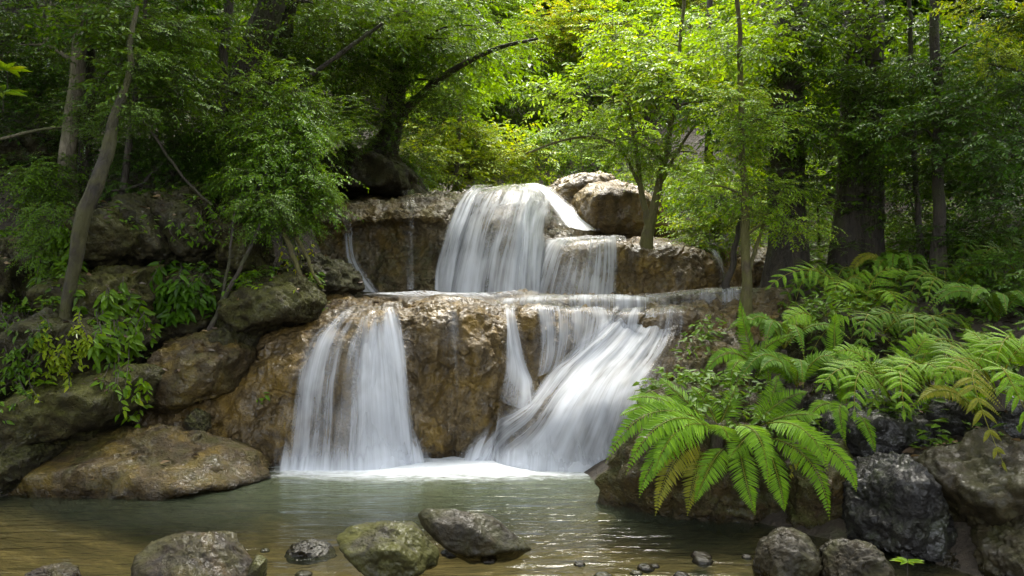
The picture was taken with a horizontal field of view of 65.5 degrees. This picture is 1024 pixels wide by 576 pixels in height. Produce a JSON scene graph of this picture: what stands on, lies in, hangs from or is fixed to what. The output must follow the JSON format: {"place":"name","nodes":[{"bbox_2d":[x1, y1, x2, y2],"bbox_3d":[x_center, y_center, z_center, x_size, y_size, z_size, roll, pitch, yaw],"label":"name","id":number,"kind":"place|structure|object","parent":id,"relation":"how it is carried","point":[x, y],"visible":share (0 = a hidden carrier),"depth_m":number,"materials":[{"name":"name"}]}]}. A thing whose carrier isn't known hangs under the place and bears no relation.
{"place":"outdoors","nodes":[
{"label":"outdoors","id":0,"kind":"place"},
{"bbox_2d":[0,456,964,575],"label":"pool water","id":1,"kind":"structure","parent":0,"point":[444,471],"depth_m":6.49,"materials":[{"name":"liquid"}]},
{"bbox_2d":[284,538,336,564],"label":"stone","id":2,"kind":"object","parent":1,"relation":"in","point":[307,551],"visible":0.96,"depth_m":4.79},
{"bbox_2d":[278,444,423,478],"bbox_3d":[-1.364,1.356,7.042,1.568,0.766,0.388,0,0,-11],"label":"spray","id":3,"kind":"object","parent":1,"relation":"on","point":[377,459],"visible":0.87,"depth_m":6.99,"materials":[{"name":"liquid"}]},
{"bbox_2d":[336,521,438,575],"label":"stone","id":4,"kind":"object","parent":1,"relation":"on","point":[386,548],"visible":1,"depth_m":4.33,"materials":[{"name":"stone"}]},
{"bbox_2d":[418,508,531,564],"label":"stone","id":5,"kind":"object","parent":1,"relation":"on","point":[468,537],"visible":0.99,"depth_m":4.64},
{"bbox_2d":[465,407,604,488],"bbox_3d":[0.271,1.314,7.098,1.862,0.851,0.479,0,0,18],"label":"spray","id":6,"kind":"object","parent":1,"relation":"on","point":[536,464],"visible":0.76,"depth_m":7.06,"materials":[{"name":"liquid"}]},
{"bbox_2d":[0,0,1023,575],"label":"ground","id":7,"kind":"structure","parent":0,"point":[418,500],"depth_m":6.29,"materials":[{"name":"soil"}]},
{"bbox_2d":[0,234,61,312],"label":"boulder","id":8,"kind":"object","parent":7,"relation":"on","point":[9,277],"visible":0.15,"depth_m":7.45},
{"bbox_2d":[0,442,66,495],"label":"boulder","id":9,"kind":"object","parent":7,"relation":"on","point":[18,465],"visible":0.45,"depth_m":6.17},
{"bbox_2d":[0,151,90,229],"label":"shrub","id":10,"kind":"object","parent":7,"relation":"on","point":[34,180],"visible":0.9,"depth_m":8.13,"materials":[{"name":"green plant"}]},
{"bbox_2d":[0,132,91,168],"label":"boulder","id":11,"kind":"object","parent":7,"relation":"on","point":[30,144],"visible":0.3,"depth_m":9.07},
{"bbox_2d":[0,360,164,452],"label":"boulder","id":12,"kind":"object","parent":7,"relation":"on","point":[77,411],"visible":0.61,"depth_m":6.32,"materials":[{"name":"stone"}]},
{"bbox_2d":[0,307,170,393],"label":"boulder","id":13,"kind":"object","parent":12,"relation":"on","point":[59,326],"visible":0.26,"depth_m":6.62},
{"bbox_2d":[0,283,52,424],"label":"creeper","id":14,"kind":"object","parent":13,"relation":"attached to","point":[8,372],"visible":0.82,"depth_m":6.49,"materials":[{"name":"green plant"}]},
{"bbox_2d":[25,312,93,403],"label":"creeper","id":15,"kind":"object","parent":13,"relation":"hanging from","point":[66,361],"visible":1,"depth_m":6.53,"materials":[{"name":"green plant"}]},
{"bbox_2d":[87,276,164,380],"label":"creeper","id":16,"kind":"object","parent":13,"relation":"hanging from","point":[109,299],"visible":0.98,"depth_m":6.88,"materials":[{"name":"green plant"}]},
{"bbox_2d":[0,0,183,172],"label":"tree","id":17,"kind":"object","parent":7,"relation":"on","point":[11,106],"visible":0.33,"depth_m":9.06,"materials":[{"name":"green plant"}]},
{"bbox_2d":[25,264,165,318],"bbox_3d":[-3.885,0.143,7.577,1.273,0.762,1.442,0,0,0],"label":"boulder","id":18,"kind":"object","parent":7,"relation":"on","point":[98,279],"visible":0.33,"depth_m":7.12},
{"bbox_2d":[59,207,152,268],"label":"boulder","id":19,"kind":"object","parent":18,"relation":"on","point":[114,241],"visible":0.35,"depth_m":7.29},
{"bbox_2d":[0,1,209,319],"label":"tree","id":20,"kind":"object","parent":7,"relation":"on","point":[87,204],"visible":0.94,"depth_m":7.11,"materials":[{"name":"green plant"}]},
{"bbox_2d":[22,217,88,314],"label":"creeper","id":21,"kind":"object","parent":20,"relation":"attached to","point":[63,241],"visible":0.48,"depth_m":7.11,"materials":[{"name":"green plant"}]},
{"bbox_2d":[0,1,251,197],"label":"tree","id":22,"kind":"object","parent":7,"relation":"on","point":[91,88],"visible":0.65,"depth_m":8.17,"materials":[{"name":"green plant"}]},
{"bbox_2d":[0,0,272,215],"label":"tree","id":23,"kind":"object","parent":7,"relation":"on","point":[66,147],"visible":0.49,"depth_m":8.57,"materials":[{"name":"green plant"}]},
{"bbox_2d":[8,423,271,513],"bbox_3d":[-3.194,1.524,6.738,2.347,0.750,1.510,0,0,0],"label":"boulder","id":24,"kind":"object","parent":7,"relation":"on","point":[122,465],"visible":0.91,"depth_m":6.26,"materials":[{"name":"stone"}]},
{"bbox_2d":[62,122,239,205],"bbox_3d":[-3.859,-1.219,8.658,1.973,1.000,1.993,0,0,0],"label":"shrub","id":25,"kind":"object","parent":7,"relation":"on","point":[112,172],"visible":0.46,"depth_m":8.44,"materials":[{"name":"green plant"}]},
{"bbox_2d":[54,0,266,194],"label":"tree","id":26,"kind":"object","parent":7,"relation":"on","point":[128,150],"visible":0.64,"depth_m":8.01,"materials":[{"name":"green plant"}]},
{"bbox_2d":[73,6,258,201],"bbox_3d":[-4.053,-2.187,9.253,2.561,3.228,2.420,0,0,0],"label":"tree","id":27,"kind":"object","parent":7,"relation":"on","point":[203,164],"visible":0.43,"depth_m":8.74,"materials":[{"name":"green plant"}]},
{"bbox_2d":[94,0,273,197],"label":"tree","id":28,"kind":"object","parent":7,"relation":"on","point":[222,54],"visible":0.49,"depth_m":8.70,"materials":[{"name":"green plant"}]},
{"bbox_2d":[130,531,251,575],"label":"stone","id":29,"kind":"object","parent":7,"relation":"on","point":[210,553],"visible":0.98,"depth_m":4.21,"materials":[{"name":"stone"}]},
{"bbox_2d":[145,330,255,414],"bbox_3d":[-2.977,0.786,7.505,1.081,0.816,1.254,0,0,0],"label":"boulder","id":30,"kind":"object","parent":7,"relation":"on","point":[195,379],"visible":0.66,"depth_m":7.04,"materials":[{"name":"stone"}]},
{"bbox_2d":[217,271,326,335],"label":"boulder","id":31,"kind":"object","parent":30,"relation":"on","point":[254,312],"visible":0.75,"depth_m":7.46,"materials":[{"name":"stone"}]},
{"bbox_2d":[162,267,246,337],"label":"boulder","id":32,"kind":"object","parent":7,"relation":"on","point":[179,330],"visible":0.21,"depth_m":7.62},
{"bbox_2d":[103,191,201,269],"bbox_3d":[-3.615,-0.546,8.129,0.882,0.872,1.314,0,0,0],"label":"boulder","id":33,"kind":"object","parent":32,"relation":"on","point":[154,246],"visible":0.29,"depth_m":7.62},
{"bbox_2d":[147,257,221,326],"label":"creeper","id":34,"kind":"object","parent":32,"relation":"attached to","point":[179,298],"visible":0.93,"depth_m":7.47,"materials":[{"name":"green plant"}]},
{"bbox_2d":[146,182,232,269],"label":"boulder","id":35,"kind":"object","parent":32,"relation":"on","point":[168,203],"visible":0.45,"depth_m":7.84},
{"bbox_2d":[208,208,274,275],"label":"boulder","id":36,"kind":"object","parent":32,"relation":"on","point":[258,256],"visible":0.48,"depth_m":7.95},
{"bbox_2d":[108,0,301,174],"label":"tree","id":37,"kind":"object","parent":7,"relation":"on","point":[267,15],"visible":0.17,"depth_m":9.78,"materials":[{"name":"green plant"}]},
{"bbox_2d":[189,41,381,252],"bbox_3d":[-2.470,-1.468,8.767,1.930,2.355,2.666,0,0,0],"label":"shrub","id":38,"kind":"object","parent":7,"relation":"on","point":[269,148],"visible":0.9,"depth_m":8.22,"materials":[{"name":"green plant"}]},
{"bbox_2d":[194,28,401,190],"bbox_3d":[-2.880,-2.489,10.652,2.684,3.423,2.706,0,0,0],"label":"tree","id":39,"kind":"object","parent":7,"relation":"on","point":[324,75],"visible":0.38,"depth_m":10.57,"materials":[{"name":"green plant"}]},
{"bbox_2d":[208,0,423,159],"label":"tree","id":40,"kind":"object","parent":7,"relation":"on","point":[287,22],"visible":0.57,"depth_m":10.14,"materials":[{"name":"green plant"}]},
{"bbox_2d":[275,252,364,295],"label":"boulder","id":41,"kind":"object","parent":7,"relation":"on","point":[341,277],"visible":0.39,"depth_m":8.94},
{"bbox_2d":[221,0,427,173],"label":"tree","id":42,"kind":"object","parent":7,"relation":"on","point":[378,78],"visible":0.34,"depth_m":11.04,"materials":[{"name":"green plant"}]},
{"bbox_2d":[312,147,429,198],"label":"boulder","id":43,"kind":"object","parent":7,"relation":"on","point":[382,173],"visible":0.5,"depth_m":11.10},
{"bbox_2d":[270,0,474,125],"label":"tree","id":44,"kind":"object","parent":7,"relation":"on","point":[321,67],"visible":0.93,"depth_m":10.03,"materials":[{"name":"green plant"}]},
{"bbox_2d":[182,0,571,191],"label":"tree","id":45,"kind":"object","parent":7,"relation":"on","point":[428,61],"visible":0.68,"depth_m":11.77,"materials":[{"name":"green plant"}]},
{"bbox_2d":[129,288,781,497],"bbox_3d":[-0.604,0.981,8.207,7.814,2.058,3.231,0,0,0],"label":"rock ledge","id":46,"kind":"object","parent":7,"relation":"on","point":[462,386],"visible":0.34,"depth_m":7.47,"materials":[{"name":"stone"}]},
{"bbox_2d":[206,189,305,330],"bbox_3d":[-2.461,0.004,7.658,0.904,1.934,0.910,0,0,0],"label":"tree","id":47,"kind":"object","parent":46,"relation":"on","point":[281,207],"visible":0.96,"depth_m":7.56,"materials":[{"name":"green plant"}]},
{"bbox_2d":[293,305,408,469],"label":"waterfall","id":48,"kind":"structure","parent":46,"relation":"on","point":[310,379],"depth_m":7.14,"materials":[{"name":"liquid"}]},
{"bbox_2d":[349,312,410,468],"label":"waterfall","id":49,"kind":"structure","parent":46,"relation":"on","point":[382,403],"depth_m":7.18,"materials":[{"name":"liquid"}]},
{"bbox_2d":[365,290,538,303],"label":"water","id":50,"kind":"structure","parent":46,"relation":"on","point":[469,294],"depth_m":8.81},
{"bbox_2d":[521,185,549,293],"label":"waterfall","id":51,"kind":"structure","parent":50,"relation":"on","point":[534,263],"depth_m":9.54,"materials":[{"name":"liquid"}]},
{"bbox_2d":[477,317,665,471],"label":"waterfall","id":52,"kind":"structure","parent":46,"relation":"on","point":[582,404],"depth_m":7.13,"materials":[{"name":"liquid"}]},
{"bbox_2d":[495,293,658,311],"bbox_3d":[0.756,0.203,8.779,1.966,0.302,1.246,0,0,0],"label":"rimstone step","id":53,"kind":"object","parent":46,"relation":"on","point":[593,302],"visible":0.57,"depth_m":8.27,"materials":[{"name":"liquid"}]},
{"bbox_2d":[597,304,735,346],"bbox_3d":[1.652,0.382,8.260,1.657,0.440,1.094,0,0,0],"label":"rimstone step","id":54,"kind":"object","parent":46,"relation":"on","point":[672,319],"visible":0.66,"depth_m":7.87,"materials":[{"name":"stone"}]},
{"bbox_2d":[640,286,793,312],"bbox_3d":[2.325,0.151,8.932,2.073,0.361,1.143,0,0,0],"label":"rimstone step","id":55,"kind":"object","parent":46,"relation":"on","point":[761,295],"visible":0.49,"depth_m":8.47,"materials":[{"name":"stone"}]},
{"bbox_2d":[380,61,532,191],"bbox_3d":[-0.896,-2.686,14.830,2.522,3.132,2.698,0,0,40],"label":"tree","id":56,"kind":"object","parent":7,"relation":"on","point":[482,102],"visible":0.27,"depth_m":14.66,"materials":[{"name":"green plant"}]},
{"bbox_2d":[415,43,538,172],"bbox_3d":[-0.667,-4.281,19.327,2.994,3.244,3.346,0,0,45],"label":"valley tree","id":57,"kind":"object","parent":7,"relation":"on","point":[502,106],"visible":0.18,"depth_m":19.00,"materials":[{"name":"green plant"}]},
{"bbox_2d":[399,110,569,191],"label":"shrub","id":58,"kind":"object","parent":7,"relation":"on","point":[487,156],"visible":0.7,"depth_m":14.52,"materials":[{"name":"green plant"}]},
{"bbox_2d":[306,187,704,297],"bbox_3d":[-0.070,-0.604,11.071,6.327,2.022,3.514,0,0,0],"label":"rock ledge","id":59,"kind":"object","parent":7,"relation":"on","point":[382,248],"visible":0.35,"depth_m":10.14,"materials":[{"name":"stone"}]},
{"bbox_2d":[301,0,461,149],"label":"tree","id":60,"kind":"object","parent":59,"relation":"on","point":[360,85],"visible":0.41,"depth_m":11.18,"materials":[{"name":"green plant"}]},
{"bbox_2d":[435,184,542,295],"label":"waterfall","id":61,"kind":"structure","parent":59,"relation":"on","point":[470,264],"depth_m":9.51,"materials":[{"name":"liquid"}]},
{"bbox_2d":[0,1,1023,447],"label":"undergrowth","id":62,"kind":"object","parent":7,"relation":"on","point":[854,307],"visible":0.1,"depth_m":6.74,"materials":[{"name":"green plant"}]},
{"bbox_2d":[0,3,1023,479],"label":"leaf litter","id":63,"kind":"object","parent":7,"relation":"on","point":[910,449],"visible":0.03,"depth_m":7.32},
{"bbox_2d":[473,9,593,154],"bbox_3d":[0.338,-5.113,20.549,4.037,3.800,3.647,0,0,35],"label":"valley tree","id":64,"kind":"object","parent":7,"relation":"on","point":[535,117],"visible":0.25,"depth_m":20.09,"materials":[{"name":"green plant"}]},
{"bbox_2d":[495,0,662,142],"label":"valley tree","id":65,"kind":"object","parent":7,"relation":"on","point":[557,41],"visible":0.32,"depth_m":19.72,"materials":[{"name":"green plant"}]},
{"bbox_2d":[547,171,615,206],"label":"dome rock","id":66,"kind":"object","parent":7,"relation":"on","point":[567,188],"visible":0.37,"depth_m":11.70,"materials":[{"name":"stone"}]},
{"bbox_2d":[495,103,728,198],"bbox_3d":[1.541,-2.568,15.061,3.380,2.158,4.520,0,0,-26],"label":"shrub","id":67,"kind":"object","parent":7,"relation":"on","point":[565,158],"visible":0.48,"depth_m":15.26,"materials":[{"name":"green plant"}]},
{"bbox_2d":[542,0,705,130],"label":"valley tree","id":68,"kind":"object","parent":7,"relation":"on","point":[637,6],"visible":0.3,"depth_m":19.64,"materials":[{"name":"green plant"}]},
{"bbox_2d":[569,179,678,239],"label":"dome rock","id":69,"kind":"object","parent":7,"relation":"on","point":[612,207],"visible":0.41,"depth_m":10.80,"materials":[{"name":"stone"}]},
{"bbox_2d":[537,236,766,294],"bbox_3d":[1.981,-0.179,10.130,3.777,1.002,2.160,0,0,0],"label":"rock ledge","id":70,"kind":"object","parent":7,"relation":"on","point":[664,265],"visible":0.52,"depth_m":9.48,"materials":[{"name":"stone"}]},
{"bbox_2d":[509,0,824,248],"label":"tree","id":71,"kind":"object","parent":70,"relation":"on","point":[653,70],"visible":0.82,"depth_m":9.68,"materials":[{"name":"green plant"}]},
{"bbox_2d":[594,381,804,537],"bbox_3d":[1.481,1.265,5.925,1.735,1.136,1.148,0,0,0],"label":"boulder","id":72,"kind":"object","parent":7,"relation":"on","point":[719,505],"visible":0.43,"depth_m":5.50,"materials":[{"name":"stone"}]},
{"bbox_2d":[605,377,742,515],"bbox_3d":[1.109,1.044,5.329,1.230,0.832,0.557,0,0,-26],"label":"fern","id":73,"kind":"object","parent":72,"relation":"on","point":[678,416],"visible":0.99,"depth_m":5.18,"materials":[{"name":"green plant"}]},
{"bbox_2d":[704,301,797,389],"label":"fern","id":74,"kind":"object","parent":72,"relation":"on","point":[731,362],"visible":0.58,"depth_m":6.15,"materials":[{"name":"green plant"}]},
{"bbox_2d":[725,376,857,519],"bbox_3d":[1.780,1.039,5.305,0.741,0.833,0.813,0,0,0],"label":"fern","id":75,"kind":"object","parent":72,"relation":"on","point":[748,436],"visible":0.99,"depth_m":5.18,"materials":[{"name":"green plant"}]},
{"bbox_2d":[733,348,860,413],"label":"fern","id":76,"kind":"object","parent":72,"relation":"on","point":[772,362],"visible":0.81,"depth_m":5.78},
{"bbox_2d":[673,328,763,387],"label":"boulder","id":77,"kind":"object","parent":7,"relation":"on","point":[729,339],"visible":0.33,"depth_m":6.63,"materials":[{"name":"stone"}]},
{"bbox_2d":[634,156,815,262],"bbox_3d":[2.646,-1.046,10.634,2.140,1.654,2.822,0,0,-25],"label":"shrub","id":78,"kind":"object","parent":7,"relation":"on","point":[682,224],"visible":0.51,"depth_m":10.35,"materials":[{"name":"green plant"}]},
{"bbox_2d":[633,0,847,319],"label":"tree","id":79,"kind":"object","parent":7,"relation":"on","point":[750,137],"visible":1,"depth_m":7.77,"materials":[{"name":"green plant"}]},
{"bbox_2d":[634,0,915,184],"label":"valley tree","id":80,"kind":"object","parent":7,"relation":"on","point":[681,114],"visible":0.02,"depth_m":13.17,"materials":[{"name":"green plant"}]},
{"bbox_2d":[752,526,821,575],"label":"stone","id":81,"kind":"object","parent":7,"relation":"on","point":[783,551],"visible":1,"depth_m":4.34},
{"bbox_2d":[728,312,848,368],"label":"fern","id":82,"kind":"object","parent":7,"relation":"on","point":[772,328],"visible":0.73,"depth_m":6.34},
{"bbox_2d":[671,0,943,287],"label":"tree","id":83,"kind":"object","parent":7,"relation":"on","point":[778,259],"visible":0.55,"depth_m":8.94,"materials":[{"name":"green plant"}]},
{"bbox_2d":[778,438,856,528],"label":"boulder","id":84,"kind":"object","parent":7,"relation":"on","point":[805,508],"visible":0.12,"depth_m":5.24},
{"bbox_2d":[734,143,906,261],"bbox_3d":[3.697,-0.995,9.485,2.096,1.552,2.000,0,0,34],"label":"shrub","id":85,"kind":"object","parent":7,"relation":"on","point":[821,213],"visible":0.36,"depth_m":9.21,"materials":[{"name":"green plant"}]},
{"bbox_2d":[777,262,879,312],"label":"fern","id":86,"kind":"object","parent":7,"relation":"on","point":[850,279],"visible":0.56,"depth_m":7.75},
{"bbox_2d":[761,297,900,366],"bbox_3d":[2.829,0.474,6.972,1.250,0.792,1.080,0,0,0],"label":"boulder","id":87,"kind":"object","parent":7,"relation":"on","point":[793,352],"visible":0.18,"depth_m":6.52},
{"bbox_2d":[765,260,914,312],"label":"fern","id":88,"kind":"object","parent":7,"relation":"on","point":[888,292],"visible":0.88,"depth_m":7.10,"materials":[{"name":"green plant"}]},
{"bbox_2d":[805,375,876,451],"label":"fern","id":89,"kind":"object","parent":7,"relation":"on","point":[836,407],"visible":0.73,"depth_m":5.42,"materials":[{"name":"green plant"}]},
{"bbox_2d":[818,538,894,575],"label":"stone","id":90,"kind":"object","parent":7,"relation":"on","point":[845,557],"visible":0.96,"depth_m":4.25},
{"bbox_2d":[801,381,937,456],"bbox_3d":[2.702,1.168,5.958,1.283,0.978,1.197,0,0,0],"label":"boulder","id":91,"kind":"object","parent":7,"relation":"on","point":[898,435],"visible":0.23,"depth_m":5.44,"materials":[{"name":"stone"}]},
{"bbox_2d":[729,0,1023,280],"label":"tree","id":92,"kind":"object","parent":7,"relation":"on","point":[875,36],"visible":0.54,"depth_m":8.83,"materials":[{"name":"green plant"}]},
{"bbox_2d":[840,250,928,297],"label":"fern","id":93,"kind":"object","parent":7,"relation":"on","point":[905,260],"visible":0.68,"depth_m":7.80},
{"bbox_2d":[814,332,955,421],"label":"fern","id":94,"kind":"object","parent":7,"relation":"on","point":[863,364],"visible":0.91,"depth_m":5.20,"materials":[{"name":"green plant"}]},
{"bbox_2d":[841,451,957,563],"bbox_3d":[2.415,1.374,5.021,0.652,0.717,0.846,0,0,0],"label":"boulder","id":95,"kind":"object","parent":7,"relation":"on","point":[896,504],"visible":0.83,"depth_m":4.72,"materials":[{"name":"stone"}]},
{"bbox_2d":[821,1,990,264],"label":"tree","id":96,"kind":"object","parent":7,"relation":"on","point":[915,187],"visible":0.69,"depth_m":8.30,"materials":[{"name":"green plant"}]},
{"bbox_2d":[859,304,972,359],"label":"fern","id":97,"kind":"object","parent":7,"relation":"on","point":[923,318],"visible":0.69,"depth_m":6.32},
{"bbox_2d":[816,146,1019,246],"bbox_3d":[4.795,-1.083,9.302,1.911,1.268,2.397,0,0,33],"label":"shrub","id":98,"kind":"object","parent":7,"relation":"on","point":[926,216],"visible":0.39,"depth_m":8.98,"materials":[{"name":"green plant"}]},
{"bbox_2d":[853,349,991,416],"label":"fern","id":99,"kind":"object","parent":7,"relation":"on","point":[900,368],"visible":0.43,"depth_m":5.30,"materials":[{"name":"green plant"}]},
{"bbox_2d":[834,0,1023,278],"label":"tree","id":100,"kind":"object","parent":7,"relation":"on","point":[937,118],"visible":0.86,"depth_m":7.57,"materials":[{"name":"green plant"}]},
{"bbox_2d":[849,155,1023,262],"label":"shrub","id":101,"kind":"object","parent":7,"relation":"on","point":[958,225],"visible":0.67,"depth_m":8.08,"materials":[{"name":"green plant"}]},
{"bbox_2d":[884,262,1005,308],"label":"fern","id":102,"kind":"object","parent":7,"relation":"on","point":[934,278],"visible":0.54,"depth_m":7.00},
{"bbox_2d":[894,43,1023,187],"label":"shrub","id":103,"kind":"object","parent":7,"relation":"on","point":[1020,114],"visible":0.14,"depth_m":8.59,"materials":[{"name":"green plant"}]},
{"bbox_2d":[912,427,1023,527],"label":"boulder","id":104,"kind":"object","parent":7,"relation":"on","point":[976,482],"visible":0.53,"depth_m":4.67,"materials":[{"name":"stone"}]},
{"bbox_2d":[912,370,1023,439],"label":"boulder","id":105,"kind":"object","parent":7,"relation":"on","point":[955,415],"visible":0.12,"depth_m":5.28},
{"bbox_2d":[910,376,1023,414],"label":"fern","id":106,"kind":"object","parent":105,"relation":"on","point":[947,394],"visible":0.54,"depth_m":5.01,"materials":[{"name":"green plant"}]},
{"bbox_2d":[932,329,1023,470],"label":"fern","id":107,"kind":"object","parent":105,"relation":"on","point":[996,403],"visible":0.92,"depth_m":4.79,"materials":[{"name":"green plant"}]},
{"bbox_2d":[914,249,1023,329],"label":"shrub","id":108,"kind":"object","parent":7,"relation":"on","point":[1012,256],"visible":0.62,"depth_m":6.84,"materials":[{"name":"green plant"}]},
{"bbox_2d":[924,0,1023,252],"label":"tree","id":109,"kind":"object","parent":7,"relation":"on","point":[1011,169],"visible":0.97,"depth_m":7.07,"materials":[{"name":"green plant"}]},
{"bbox_2d":[925,282,1023,325],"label":"fern","id":110,"kind":"object","parent":7,"relation":"on","point":[1004,299],"visible":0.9,"depth_m":6.47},
{"bbox_2d":[964,324,1023,392],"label":"fern","id":111,"kind":"object","parent":7,"relation":"on","point":[1000,344],"visible":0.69,"depth_m":4.97,"materials":[{"name":"green plant"}]},
{"bbox_2d":[969,515,1023,575],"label":"boulder","id":112,"kind":"object","parent":7,"relation":"on","point":[998,550],"visible":0.76,"depth_m":4.39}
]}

